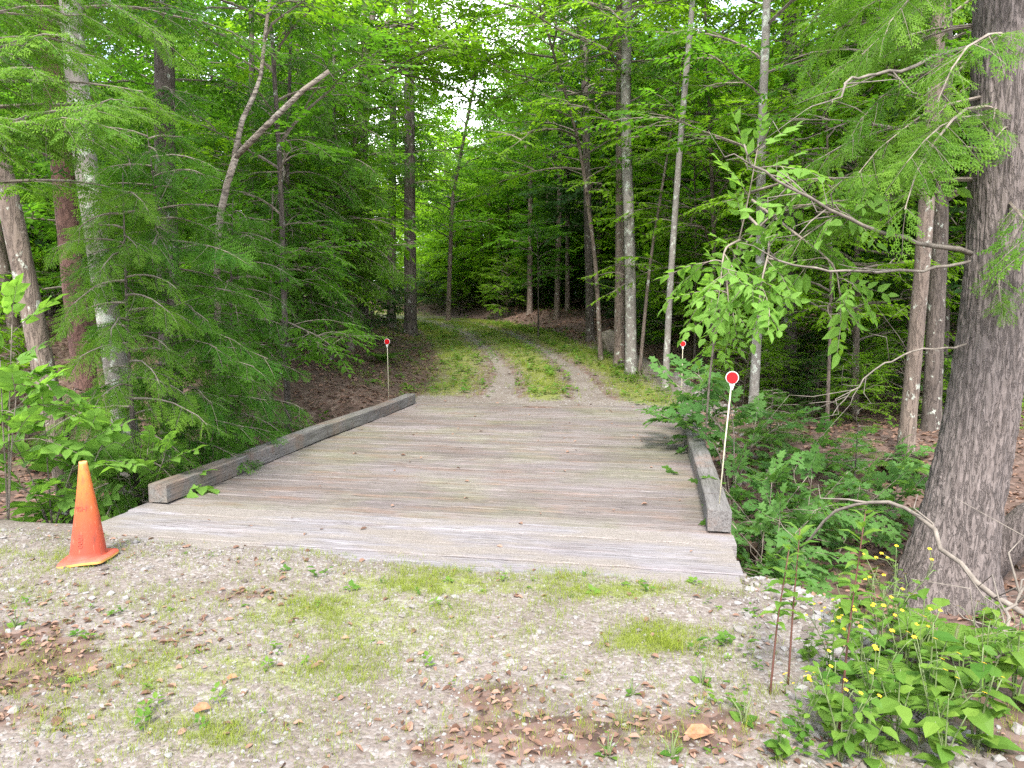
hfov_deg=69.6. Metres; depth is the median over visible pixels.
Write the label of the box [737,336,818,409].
understory shrub
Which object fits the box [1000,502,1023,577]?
leaning log
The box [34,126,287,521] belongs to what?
young hemlock
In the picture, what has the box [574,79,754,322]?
broadleaf tree
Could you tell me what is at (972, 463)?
giant hemlock
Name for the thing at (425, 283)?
understory shrub
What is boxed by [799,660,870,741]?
leafy weed
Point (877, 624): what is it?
hawkweed
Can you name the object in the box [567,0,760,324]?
broadleaf tree
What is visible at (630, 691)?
seedling
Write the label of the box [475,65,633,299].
broadleaf tree
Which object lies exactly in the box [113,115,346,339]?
understory maple
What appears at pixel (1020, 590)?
dead branch tangle
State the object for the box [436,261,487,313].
understory shrub
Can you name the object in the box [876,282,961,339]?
understory shrub
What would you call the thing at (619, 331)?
tree
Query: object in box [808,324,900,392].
understory shrub
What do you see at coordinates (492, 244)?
broadleaf tree
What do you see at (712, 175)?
maple tree
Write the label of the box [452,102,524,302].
slender tree
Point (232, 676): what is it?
dead leaf
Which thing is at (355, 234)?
understory maple
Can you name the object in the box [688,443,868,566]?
fern
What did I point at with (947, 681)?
leafy weed
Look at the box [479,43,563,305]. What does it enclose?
slender tree
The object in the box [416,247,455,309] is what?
understory shrub
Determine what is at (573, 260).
broadleaf tree
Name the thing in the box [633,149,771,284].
broadleaf tree
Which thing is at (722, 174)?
broadleaf tree
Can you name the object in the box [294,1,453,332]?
hemlock tree
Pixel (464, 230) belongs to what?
broadleaf tree
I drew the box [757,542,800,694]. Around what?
goldenrod stalk
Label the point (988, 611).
leafy weed
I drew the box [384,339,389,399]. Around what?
reflector marker
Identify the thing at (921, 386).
understory shrub
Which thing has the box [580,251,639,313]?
understory shrub
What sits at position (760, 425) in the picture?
maple seedling
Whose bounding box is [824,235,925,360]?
hemlock sapling
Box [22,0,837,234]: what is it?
sky
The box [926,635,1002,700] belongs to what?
leafy weed
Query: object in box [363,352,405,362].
fern
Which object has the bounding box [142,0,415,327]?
broadleaf tree
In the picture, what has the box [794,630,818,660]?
leafy weed
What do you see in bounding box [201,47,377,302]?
broadleaf tree
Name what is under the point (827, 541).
fern
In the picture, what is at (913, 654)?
hawkweed
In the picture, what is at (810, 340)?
understory shrub
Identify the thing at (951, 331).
understory shrub
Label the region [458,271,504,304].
understory shrub
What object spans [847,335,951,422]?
understory shrub
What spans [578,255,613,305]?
understory shrub
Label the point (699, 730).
dead leaf
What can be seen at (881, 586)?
hawkweed
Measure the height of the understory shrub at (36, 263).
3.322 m
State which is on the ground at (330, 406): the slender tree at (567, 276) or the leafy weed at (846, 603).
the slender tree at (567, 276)
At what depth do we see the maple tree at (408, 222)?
15.27 m
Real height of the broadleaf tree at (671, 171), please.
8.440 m
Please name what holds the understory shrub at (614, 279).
on the ground at (330, 406)
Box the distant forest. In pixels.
[48,115,574,297]
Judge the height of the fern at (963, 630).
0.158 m
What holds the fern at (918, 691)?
on the gravel apron
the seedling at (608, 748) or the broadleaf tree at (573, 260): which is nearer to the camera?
the seedling at (608, 748)
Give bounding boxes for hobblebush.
[0,273,108,519]
[0,385,145,522]
[2,441,149,522]
[57,402,219,508]
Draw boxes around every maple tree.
[0,0,152,523]
[95,0,425,434]
[241,0,440,353]
[248,0,487,305]
[280,0,591,351]
[372,47,525,320]
[433,0,684,360]
[452,0,681,341]
[455,0,802,374]
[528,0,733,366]
[577,0,834,372]
[580,0,913,415]
[604,33,735,374]
[703,0,971,414]
[748,0,971,458]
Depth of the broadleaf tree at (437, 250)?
40.14 m
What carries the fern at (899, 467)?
on the ground at (330, 406)
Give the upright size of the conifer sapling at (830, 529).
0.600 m
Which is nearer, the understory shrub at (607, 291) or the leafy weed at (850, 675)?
the leafy weed at (850, 675)
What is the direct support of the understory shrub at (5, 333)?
on the ground at (330, 406)
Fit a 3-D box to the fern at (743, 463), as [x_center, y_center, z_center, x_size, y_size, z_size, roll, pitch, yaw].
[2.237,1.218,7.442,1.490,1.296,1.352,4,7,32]
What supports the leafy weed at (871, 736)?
on the gravel apron
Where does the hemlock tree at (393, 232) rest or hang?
on the ground at (330, 406)
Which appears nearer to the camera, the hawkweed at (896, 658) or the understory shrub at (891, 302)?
the hawkweed at (896, 658)
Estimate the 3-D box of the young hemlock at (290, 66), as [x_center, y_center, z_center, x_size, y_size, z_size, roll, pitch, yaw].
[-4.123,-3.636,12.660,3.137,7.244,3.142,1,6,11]
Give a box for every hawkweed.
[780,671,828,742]
[805,599,868,672]
[807,649,881,762]
[833,604,916,716]
[858,567,919,655]
[863,545,935,627]
[863,563,878,589]
[870,588,941,674]
[906,615,1002,738]
[957,602,1023,696]
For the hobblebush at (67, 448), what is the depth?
5.42 m
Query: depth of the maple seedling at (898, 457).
9.27 m
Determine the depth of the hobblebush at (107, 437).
5.83 m
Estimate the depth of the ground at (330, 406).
12.06 m
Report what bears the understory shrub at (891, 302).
on the ground at (330, 406)
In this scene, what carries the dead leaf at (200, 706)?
on the gravel apron
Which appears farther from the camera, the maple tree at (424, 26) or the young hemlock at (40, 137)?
the maple tree at (424, 26)
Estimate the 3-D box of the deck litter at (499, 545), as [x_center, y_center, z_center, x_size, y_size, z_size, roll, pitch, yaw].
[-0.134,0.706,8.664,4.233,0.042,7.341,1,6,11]
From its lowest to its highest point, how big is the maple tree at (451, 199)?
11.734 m
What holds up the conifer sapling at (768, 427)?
on the ground at (330, 406)
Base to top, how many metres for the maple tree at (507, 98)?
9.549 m
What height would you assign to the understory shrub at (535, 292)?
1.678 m
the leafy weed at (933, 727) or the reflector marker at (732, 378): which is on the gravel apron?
the leafy weed at (933, 727)
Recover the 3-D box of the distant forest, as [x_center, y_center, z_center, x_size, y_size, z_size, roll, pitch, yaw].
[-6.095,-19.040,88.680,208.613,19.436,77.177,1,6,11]
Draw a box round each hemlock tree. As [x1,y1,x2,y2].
[0,0,289,510]
[0,23,62,296]
[0,172,48,321]
[122,25,224,309]
[148,0,345,357]
[188,69,222,215]
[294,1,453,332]
[338,2,463,328]
[367,0,480,336]
[579,10,692,301]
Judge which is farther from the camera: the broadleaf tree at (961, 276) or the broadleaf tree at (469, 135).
the broadleaf tree at (469, 135)
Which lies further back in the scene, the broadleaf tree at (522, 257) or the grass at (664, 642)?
the broadleaf tree at (522, 257)
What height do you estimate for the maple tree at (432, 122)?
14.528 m
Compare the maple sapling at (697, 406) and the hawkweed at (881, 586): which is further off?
the maple sapling at (697, 406)
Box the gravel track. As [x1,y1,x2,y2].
[375,310,691,410]
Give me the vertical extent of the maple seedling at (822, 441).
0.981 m
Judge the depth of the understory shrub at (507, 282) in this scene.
32.67 m
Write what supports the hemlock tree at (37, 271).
on the ground at (330, 406)
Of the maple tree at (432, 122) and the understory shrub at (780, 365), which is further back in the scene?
the maple tree at (432, 122)
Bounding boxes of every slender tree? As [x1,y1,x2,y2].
[0,1,107,361]
[87,0,262,277]
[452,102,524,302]
[464,104,534,301]
[465,0,575,314]
[471,91,537,302]
[474,79,522,298]
[476,59,532,299]
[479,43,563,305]
[490,6,609,319]
[500,61,578,302]
[503,123,555,294]
[511,16,610,310]
[516,0,633,317]
[545,14,655,309]
[711,0,853,329]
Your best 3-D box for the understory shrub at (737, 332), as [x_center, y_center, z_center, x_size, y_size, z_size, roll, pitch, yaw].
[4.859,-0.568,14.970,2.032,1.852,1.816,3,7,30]
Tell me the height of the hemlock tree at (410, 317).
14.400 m
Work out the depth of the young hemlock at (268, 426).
9.50 m
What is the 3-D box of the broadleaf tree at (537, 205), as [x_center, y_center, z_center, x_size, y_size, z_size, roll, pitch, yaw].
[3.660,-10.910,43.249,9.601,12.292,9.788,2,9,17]
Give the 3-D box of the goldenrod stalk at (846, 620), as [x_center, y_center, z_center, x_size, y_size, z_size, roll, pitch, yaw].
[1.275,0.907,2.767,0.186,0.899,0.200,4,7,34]
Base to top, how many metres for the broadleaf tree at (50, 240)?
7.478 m
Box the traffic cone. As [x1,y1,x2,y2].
[56,461,118,567]
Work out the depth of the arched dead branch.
4.61 m
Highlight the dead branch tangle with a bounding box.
[914,498,1023,662]
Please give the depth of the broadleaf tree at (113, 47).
24.33 m
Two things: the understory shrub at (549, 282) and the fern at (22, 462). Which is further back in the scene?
the understory shrub at (549, 282)
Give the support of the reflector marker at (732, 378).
attached to the timber bridge
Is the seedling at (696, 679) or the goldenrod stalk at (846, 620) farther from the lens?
the seedling at (696, 679)
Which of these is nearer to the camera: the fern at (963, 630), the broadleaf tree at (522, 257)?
the fern at (963, 630)
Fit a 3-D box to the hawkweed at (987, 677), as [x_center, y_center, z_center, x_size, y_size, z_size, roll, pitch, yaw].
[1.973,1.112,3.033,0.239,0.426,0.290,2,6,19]
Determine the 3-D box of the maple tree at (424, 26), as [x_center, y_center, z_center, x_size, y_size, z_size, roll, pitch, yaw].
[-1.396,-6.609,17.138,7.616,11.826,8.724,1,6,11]
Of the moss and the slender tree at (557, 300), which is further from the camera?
the slender tree at (557, 300)
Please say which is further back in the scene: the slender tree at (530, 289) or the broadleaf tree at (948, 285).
the slender tree at (530, 289)
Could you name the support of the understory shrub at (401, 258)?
on the ground at (330, 406)
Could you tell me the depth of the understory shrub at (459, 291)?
39.51 m
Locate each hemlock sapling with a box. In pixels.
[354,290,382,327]
[613,242,676,344]
[793,348,838,419]
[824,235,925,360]
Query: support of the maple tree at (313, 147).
on the ground at (330, 406)
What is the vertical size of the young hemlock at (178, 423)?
3.456 m
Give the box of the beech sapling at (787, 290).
[656,105,972,443]
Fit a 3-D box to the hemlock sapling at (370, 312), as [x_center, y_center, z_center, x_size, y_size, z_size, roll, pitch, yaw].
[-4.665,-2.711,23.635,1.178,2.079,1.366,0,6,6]
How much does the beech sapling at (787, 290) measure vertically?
4.432 m
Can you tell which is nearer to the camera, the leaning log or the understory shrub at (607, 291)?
the leaning log
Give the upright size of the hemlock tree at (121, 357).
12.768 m
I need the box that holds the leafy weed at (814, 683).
[803,666,841,702]
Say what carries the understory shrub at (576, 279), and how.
on the ground at (330, 406)
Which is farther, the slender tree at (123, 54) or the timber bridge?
the slender tree at (123, 54)
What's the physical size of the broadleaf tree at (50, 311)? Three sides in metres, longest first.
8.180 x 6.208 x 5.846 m
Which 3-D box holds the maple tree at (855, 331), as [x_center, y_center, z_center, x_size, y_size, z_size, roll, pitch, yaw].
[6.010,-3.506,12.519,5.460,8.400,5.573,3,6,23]
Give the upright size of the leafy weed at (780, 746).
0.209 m
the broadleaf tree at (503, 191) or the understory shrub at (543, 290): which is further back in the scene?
the broadleaf tree at (503, 191)
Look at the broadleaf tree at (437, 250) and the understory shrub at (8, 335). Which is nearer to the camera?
the understory shrub at (8, 335)
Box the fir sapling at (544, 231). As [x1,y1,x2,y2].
[500,218,578,336]
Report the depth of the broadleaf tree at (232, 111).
21.67 m
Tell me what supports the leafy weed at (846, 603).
on the gravel apron
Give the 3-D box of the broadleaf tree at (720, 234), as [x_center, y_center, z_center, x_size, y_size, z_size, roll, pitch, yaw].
[6.696,-3.920,17.138,5.677,7.481,5.347,8,11,38]
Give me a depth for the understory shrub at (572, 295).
38.36 m
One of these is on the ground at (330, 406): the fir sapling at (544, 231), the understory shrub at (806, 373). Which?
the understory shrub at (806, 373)
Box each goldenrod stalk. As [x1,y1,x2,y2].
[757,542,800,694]
[774,521,818,684]
[823,509,885,729]
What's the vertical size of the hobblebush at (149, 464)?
1.446 m
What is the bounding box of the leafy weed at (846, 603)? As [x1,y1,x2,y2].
[831,574,874,640]
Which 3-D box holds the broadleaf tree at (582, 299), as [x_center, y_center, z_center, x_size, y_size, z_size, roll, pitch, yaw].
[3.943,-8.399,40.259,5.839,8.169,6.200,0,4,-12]
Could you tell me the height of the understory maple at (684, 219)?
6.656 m
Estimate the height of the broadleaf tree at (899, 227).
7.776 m
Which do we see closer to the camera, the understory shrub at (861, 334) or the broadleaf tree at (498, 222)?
the understory shrub at (861, 334)
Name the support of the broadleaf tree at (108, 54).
on the ground at (330, 406)
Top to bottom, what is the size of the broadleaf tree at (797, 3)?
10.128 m
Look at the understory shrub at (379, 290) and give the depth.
36.01 m
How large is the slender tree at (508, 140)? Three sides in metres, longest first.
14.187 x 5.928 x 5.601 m
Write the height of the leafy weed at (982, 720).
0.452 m
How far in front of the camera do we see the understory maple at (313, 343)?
10.98 m
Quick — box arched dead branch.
[795,484,1023,617]
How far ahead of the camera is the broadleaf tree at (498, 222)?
36.48 m
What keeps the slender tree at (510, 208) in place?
on the ground at (330, 406)
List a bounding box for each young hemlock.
[0,0,205,225]
[24,173,230,517]
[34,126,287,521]
[144,201,313,460]
[194,0,377,373]
[261,0,415,361]
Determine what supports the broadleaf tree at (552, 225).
on the ground at (330, 406)
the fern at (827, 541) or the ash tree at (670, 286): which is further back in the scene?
the ash tree at (670, 286)
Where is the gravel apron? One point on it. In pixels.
(404, 751)
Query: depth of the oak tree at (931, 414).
10.89 m
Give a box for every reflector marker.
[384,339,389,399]
[680,341,685,393]
[719,371,738,503]
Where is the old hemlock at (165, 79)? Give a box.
[0,0,336,464]
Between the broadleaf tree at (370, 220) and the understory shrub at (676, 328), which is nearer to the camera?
the understory shrub at (676, 328)
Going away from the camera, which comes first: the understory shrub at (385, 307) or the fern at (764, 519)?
the fern at (764, 519)
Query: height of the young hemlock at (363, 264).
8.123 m
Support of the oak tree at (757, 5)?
on the ground at (330, 406)
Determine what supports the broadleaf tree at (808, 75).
on the ground at (330, 406)
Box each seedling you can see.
[6,607,25,627]
[593,731,617,759]
[626,678,640,695]
[659,730,683,761]
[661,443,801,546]
[687,392,821,474]
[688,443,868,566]
[689,657,711,686]
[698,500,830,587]
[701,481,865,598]
[729,690,757,727]
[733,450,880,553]
[753,412,882,483]
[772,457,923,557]
[820,434,936,478]
[831,449,930,531]
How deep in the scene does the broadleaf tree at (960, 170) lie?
17.03 m
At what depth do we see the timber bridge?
6.24 m
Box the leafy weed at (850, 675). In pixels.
[832,617,894,689]
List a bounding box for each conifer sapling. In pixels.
[723,387,812,446]
[797,422,899,520]
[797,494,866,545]
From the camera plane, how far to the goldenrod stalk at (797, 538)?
3.09 m
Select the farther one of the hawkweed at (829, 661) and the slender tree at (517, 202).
the slender tree at (517, 202)
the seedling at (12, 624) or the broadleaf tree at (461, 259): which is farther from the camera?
the broadleaf tree at (461, 259)
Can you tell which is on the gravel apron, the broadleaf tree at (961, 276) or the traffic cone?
the traffic cone
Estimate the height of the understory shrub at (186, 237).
2.997 m
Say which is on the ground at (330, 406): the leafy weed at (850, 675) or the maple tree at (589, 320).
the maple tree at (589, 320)
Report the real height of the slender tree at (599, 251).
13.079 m
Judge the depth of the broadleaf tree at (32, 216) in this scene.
13.28 m
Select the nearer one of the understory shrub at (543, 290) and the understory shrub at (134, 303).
the understory shrub at (134, 303)
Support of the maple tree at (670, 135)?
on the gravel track
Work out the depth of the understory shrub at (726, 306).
19.30 m
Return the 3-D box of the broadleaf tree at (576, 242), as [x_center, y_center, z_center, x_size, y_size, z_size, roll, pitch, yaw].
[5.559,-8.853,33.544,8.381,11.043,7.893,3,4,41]
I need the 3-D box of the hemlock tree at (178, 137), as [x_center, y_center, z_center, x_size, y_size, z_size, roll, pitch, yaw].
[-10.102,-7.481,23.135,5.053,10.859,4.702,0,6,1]
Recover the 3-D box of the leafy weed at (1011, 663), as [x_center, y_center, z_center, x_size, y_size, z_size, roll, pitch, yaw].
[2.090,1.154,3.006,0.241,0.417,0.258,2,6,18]
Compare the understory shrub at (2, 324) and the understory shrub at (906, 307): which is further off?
the understory shrub at (906, 307)
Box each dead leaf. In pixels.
[192,702,209,712]
[226,674,236,679]
[684,724,713,738]
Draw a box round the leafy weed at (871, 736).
[852,697,899,767]
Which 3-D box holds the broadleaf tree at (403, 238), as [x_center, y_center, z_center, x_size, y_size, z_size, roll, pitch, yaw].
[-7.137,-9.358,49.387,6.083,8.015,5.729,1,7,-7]
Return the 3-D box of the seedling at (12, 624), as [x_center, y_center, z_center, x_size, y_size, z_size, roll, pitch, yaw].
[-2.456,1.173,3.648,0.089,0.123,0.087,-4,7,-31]
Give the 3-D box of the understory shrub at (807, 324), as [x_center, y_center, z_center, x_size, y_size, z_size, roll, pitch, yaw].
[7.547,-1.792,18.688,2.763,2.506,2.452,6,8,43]
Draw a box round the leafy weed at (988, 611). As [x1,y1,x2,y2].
[979,596,1002,632]
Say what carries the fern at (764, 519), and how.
on the ground at (330, 406)
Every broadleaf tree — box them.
[0,0,270,316]
[0,1,56,254]
[0,25,141,313]
[2,4,153,199]
[2,77,119,300]
[15,84,150,298]
[16,0,209,303]
[21,0,282,320]
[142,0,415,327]
[179,68,380,263]
[186,22,402,307]
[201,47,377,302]
[287,80,417,304]
[374,92,472,294]
[377,184,437,287]
[396,130,493,300]
[396,206,433,268]
[416,174,502,304]
[418,170,505,302]
[422,128,476,295]
[424,193,497,302]
[426,152,526,306]
[431,178,504,260]
[447,130,534,283]
[454,151,554,306]
[462,196,524,301]
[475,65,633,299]
[503,101,594,299]
[505,186,584,301]
[510,0,743,245]
[514,169,607,285]
[527,66,688,276]
[535,165,611,301]
[545,158,635,301]
[562,120,636,279]
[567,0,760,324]
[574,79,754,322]
[595,100,744,280]
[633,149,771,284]
[634,37,843,322]
[635,82,806,289]
[670,63,906,358]
[681,21,756,245]
[731,0,910,307]
[734,2,971,405]
[757,0,971,361]
[798,4,970,357]
[863,133,967,296]
[875,16,971,320]
[950,271,962,316]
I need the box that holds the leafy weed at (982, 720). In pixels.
[932,644,1023,752]
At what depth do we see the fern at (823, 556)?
5.96 m
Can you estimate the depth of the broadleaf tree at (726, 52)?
31.47 m
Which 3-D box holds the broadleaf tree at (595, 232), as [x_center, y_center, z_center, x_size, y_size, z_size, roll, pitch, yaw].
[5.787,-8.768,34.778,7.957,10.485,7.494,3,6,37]
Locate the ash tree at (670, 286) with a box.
[661,0,695,388]
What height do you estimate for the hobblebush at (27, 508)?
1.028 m
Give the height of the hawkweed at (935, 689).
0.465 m
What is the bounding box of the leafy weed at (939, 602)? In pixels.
[892,586,949,670]
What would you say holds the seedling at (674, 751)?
on the gravel apron
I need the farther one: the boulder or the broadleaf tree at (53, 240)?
the broadleaf tree at (53, 240)
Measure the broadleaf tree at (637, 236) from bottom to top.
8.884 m
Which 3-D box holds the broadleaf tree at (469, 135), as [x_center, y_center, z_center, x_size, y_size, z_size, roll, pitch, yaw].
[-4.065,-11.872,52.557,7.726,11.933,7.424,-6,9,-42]
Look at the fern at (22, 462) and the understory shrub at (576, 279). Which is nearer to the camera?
the fern at (22, 462)
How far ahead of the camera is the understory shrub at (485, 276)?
36.02 m
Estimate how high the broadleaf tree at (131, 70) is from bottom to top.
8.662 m
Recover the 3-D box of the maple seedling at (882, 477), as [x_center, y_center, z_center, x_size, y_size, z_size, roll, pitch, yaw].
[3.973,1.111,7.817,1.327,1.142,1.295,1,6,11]
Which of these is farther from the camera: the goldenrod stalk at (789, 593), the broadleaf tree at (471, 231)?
the broadleaf tree at (471, 231)
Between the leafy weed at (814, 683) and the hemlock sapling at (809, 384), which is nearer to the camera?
the leafy weed at (814, 683)
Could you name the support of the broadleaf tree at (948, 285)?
on the ground at (330, 406)
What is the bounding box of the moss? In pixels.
[168,579,698,743]
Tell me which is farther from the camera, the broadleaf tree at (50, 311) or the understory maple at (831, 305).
the broadleaf tree at (50, 311)
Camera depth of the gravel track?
15.72 m
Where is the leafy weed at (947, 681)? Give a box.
[892,621,962,705]
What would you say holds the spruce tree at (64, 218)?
on the ground at (330, 406)
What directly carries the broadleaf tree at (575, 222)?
on the ground at (330, 406)
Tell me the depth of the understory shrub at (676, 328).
21.92 m
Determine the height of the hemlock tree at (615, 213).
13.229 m
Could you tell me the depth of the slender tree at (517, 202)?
41.81 m
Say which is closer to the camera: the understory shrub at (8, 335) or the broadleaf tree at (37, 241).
the understory shrub at (8, 335)
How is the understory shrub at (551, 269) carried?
on the ground at (330, 406)
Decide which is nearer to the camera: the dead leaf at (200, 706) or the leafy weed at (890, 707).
the leafy weed at (890, 707)
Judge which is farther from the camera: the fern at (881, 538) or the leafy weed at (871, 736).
the fern at (881, 538)
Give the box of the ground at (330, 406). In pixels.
[0,290,1023,767]
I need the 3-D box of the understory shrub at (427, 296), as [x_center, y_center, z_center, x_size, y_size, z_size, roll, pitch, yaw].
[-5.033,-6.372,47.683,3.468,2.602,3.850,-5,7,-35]
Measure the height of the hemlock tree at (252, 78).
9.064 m
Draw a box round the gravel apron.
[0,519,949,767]
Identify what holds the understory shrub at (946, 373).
on the ground at (330, 406)
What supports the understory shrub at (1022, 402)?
on the ground at (330, 406)
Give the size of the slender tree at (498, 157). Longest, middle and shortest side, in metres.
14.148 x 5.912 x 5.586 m
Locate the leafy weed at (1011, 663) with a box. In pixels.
[983,617,1023,702]
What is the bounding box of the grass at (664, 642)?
[0,314,1023,767]
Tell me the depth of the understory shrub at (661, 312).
21.50 m
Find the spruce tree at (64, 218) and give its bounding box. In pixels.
[0,0,221,498]
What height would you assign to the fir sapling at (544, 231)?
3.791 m
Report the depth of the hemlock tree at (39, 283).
14.96 m
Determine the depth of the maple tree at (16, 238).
6.25 m
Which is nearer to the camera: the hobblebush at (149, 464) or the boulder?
the hobblebush at (149, 464)
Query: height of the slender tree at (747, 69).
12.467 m
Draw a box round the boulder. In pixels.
[596,330,613,354]
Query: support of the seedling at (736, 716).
on the gravel apron
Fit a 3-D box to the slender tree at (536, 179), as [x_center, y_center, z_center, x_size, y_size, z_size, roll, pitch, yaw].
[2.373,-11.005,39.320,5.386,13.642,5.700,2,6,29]
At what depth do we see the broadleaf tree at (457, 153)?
44.04 m
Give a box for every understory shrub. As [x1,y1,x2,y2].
[0,240,60,329]
[0,275,57,443]
[2,326,21,366]
[28,207,130,312]
[60,200,237,331]
[119,287,155,323]
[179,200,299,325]
[335,275,421,333]
[341,255,403,315]
[355,232,417,318]
[382,274,430,306]
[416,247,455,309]
[416,266,473,309]
[417,270,438,298]
[429,273,483,305]
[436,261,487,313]
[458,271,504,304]
[468,248,526,307]
[471,252,543,316]
[503,277,545,307]
[513,237,584,301]
[518,276,553,302]
[521,257,580,307]
[560,269,584,302]
[564,253,650,305]
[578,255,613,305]
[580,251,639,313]
[593,279,657,325]
[606,259,645,306]
[636,242,711,336]
[636,247,719,340]
[636,299,662,327]
[671,313,800,404]
[684,249,814,352]
[714,315,803,396]
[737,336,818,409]
[761,329,846,385]
[774,269,865,363]
[775,352,852,403]
[807,317,901,402]
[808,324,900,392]
[813,347,899,426]
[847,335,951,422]
[861,265,950,344]
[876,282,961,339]
[877,344,952,417]
[925,313,957,351]
[942,364,1023,428]
[942,365,950,412]
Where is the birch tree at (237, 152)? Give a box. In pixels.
[130,0,382,448]
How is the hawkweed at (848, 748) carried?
on the gravel apron
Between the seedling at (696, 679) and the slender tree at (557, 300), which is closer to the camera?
the seedling at (696, 679)
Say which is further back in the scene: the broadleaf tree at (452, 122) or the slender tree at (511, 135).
the broadleaf tree at (452, 122)
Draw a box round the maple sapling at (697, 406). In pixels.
[634,353,793,520]
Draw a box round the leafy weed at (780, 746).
[763,711,796,761]
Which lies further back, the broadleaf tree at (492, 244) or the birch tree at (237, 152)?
the broadleaf tree at (492, 244)
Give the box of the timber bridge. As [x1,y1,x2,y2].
[101,393,743,590]
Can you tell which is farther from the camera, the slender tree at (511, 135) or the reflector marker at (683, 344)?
the slender tree at (511, 135)
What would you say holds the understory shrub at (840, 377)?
on the ground at (330, 406)
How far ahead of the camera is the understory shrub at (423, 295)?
46.70 m
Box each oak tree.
[577,0,970,396]
[697,0,971,431]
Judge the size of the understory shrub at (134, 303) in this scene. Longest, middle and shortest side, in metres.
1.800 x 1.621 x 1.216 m
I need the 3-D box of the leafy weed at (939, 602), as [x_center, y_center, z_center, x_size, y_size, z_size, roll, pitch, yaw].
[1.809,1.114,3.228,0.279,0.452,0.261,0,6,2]
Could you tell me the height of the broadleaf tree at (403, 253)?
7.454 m
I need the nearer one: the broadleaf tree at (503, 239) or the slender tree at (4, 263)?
the slender tree at (4, 263)
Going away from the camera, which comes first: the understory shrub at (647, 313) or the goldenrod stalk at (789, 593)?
the goldenrod stalk at (789, 593)
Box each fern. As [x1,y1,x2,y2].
[12,458,33,466]
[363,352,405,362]
[849,656,947,715]
[871,460,928,477]
[885,607,1023,666]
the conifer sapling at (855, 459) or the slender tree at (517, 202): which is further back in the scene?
the slender tree at (517, 202)
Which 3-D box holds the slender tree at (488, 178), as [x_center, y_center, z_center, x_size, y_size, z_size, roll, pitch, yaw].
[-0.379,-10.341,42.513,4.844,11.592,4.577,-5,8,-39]
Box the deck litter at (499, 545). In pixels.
[208,404,692,551]
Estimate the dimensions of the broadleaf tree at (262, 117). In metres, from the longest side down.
9.332 x 7.431 x 7.289 m
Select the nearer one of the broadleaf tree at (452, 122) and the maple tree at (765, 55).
the maple tree at (765, 55)
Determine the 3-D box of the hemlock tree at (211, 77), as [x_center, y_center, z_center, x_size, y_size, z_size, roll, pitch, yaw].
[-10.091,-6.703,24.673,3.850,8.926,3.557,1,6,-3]
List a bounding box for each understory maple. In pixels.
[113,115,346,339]
[133,187,392,417]
[244,159,419,356]
[587,78,800,363]
[677,72,966,423]
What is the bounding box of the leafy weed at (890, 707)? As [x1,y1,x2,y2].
[869,669,922,756]
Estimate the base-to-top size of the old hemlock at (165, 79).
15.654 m
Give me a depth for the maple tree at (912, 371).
9.42 m
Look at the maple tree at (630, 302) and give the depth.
15.67 m
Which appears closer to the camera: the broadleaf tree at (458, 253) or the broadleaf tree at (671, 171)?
the broadleaf tree at (671, 171)
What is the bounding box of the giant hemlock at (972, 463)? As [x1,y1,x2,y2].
[709,0,1023,615]
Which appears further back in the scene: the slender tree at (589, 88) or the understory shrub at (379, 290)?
the understory shrub at (379, 290)
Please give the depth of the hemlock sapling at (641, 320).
20.96 m
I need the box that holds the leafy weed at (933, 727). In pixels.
[912,694,978,767]
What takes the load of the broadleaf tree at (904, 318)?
on the ground at (330, 406)
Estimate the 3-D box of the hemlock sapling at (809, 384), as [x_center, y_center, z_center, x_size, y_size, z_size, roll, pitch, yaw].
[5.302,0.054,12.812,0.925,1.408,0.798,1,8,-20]
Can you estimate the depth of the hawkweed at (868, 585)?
6.48 m

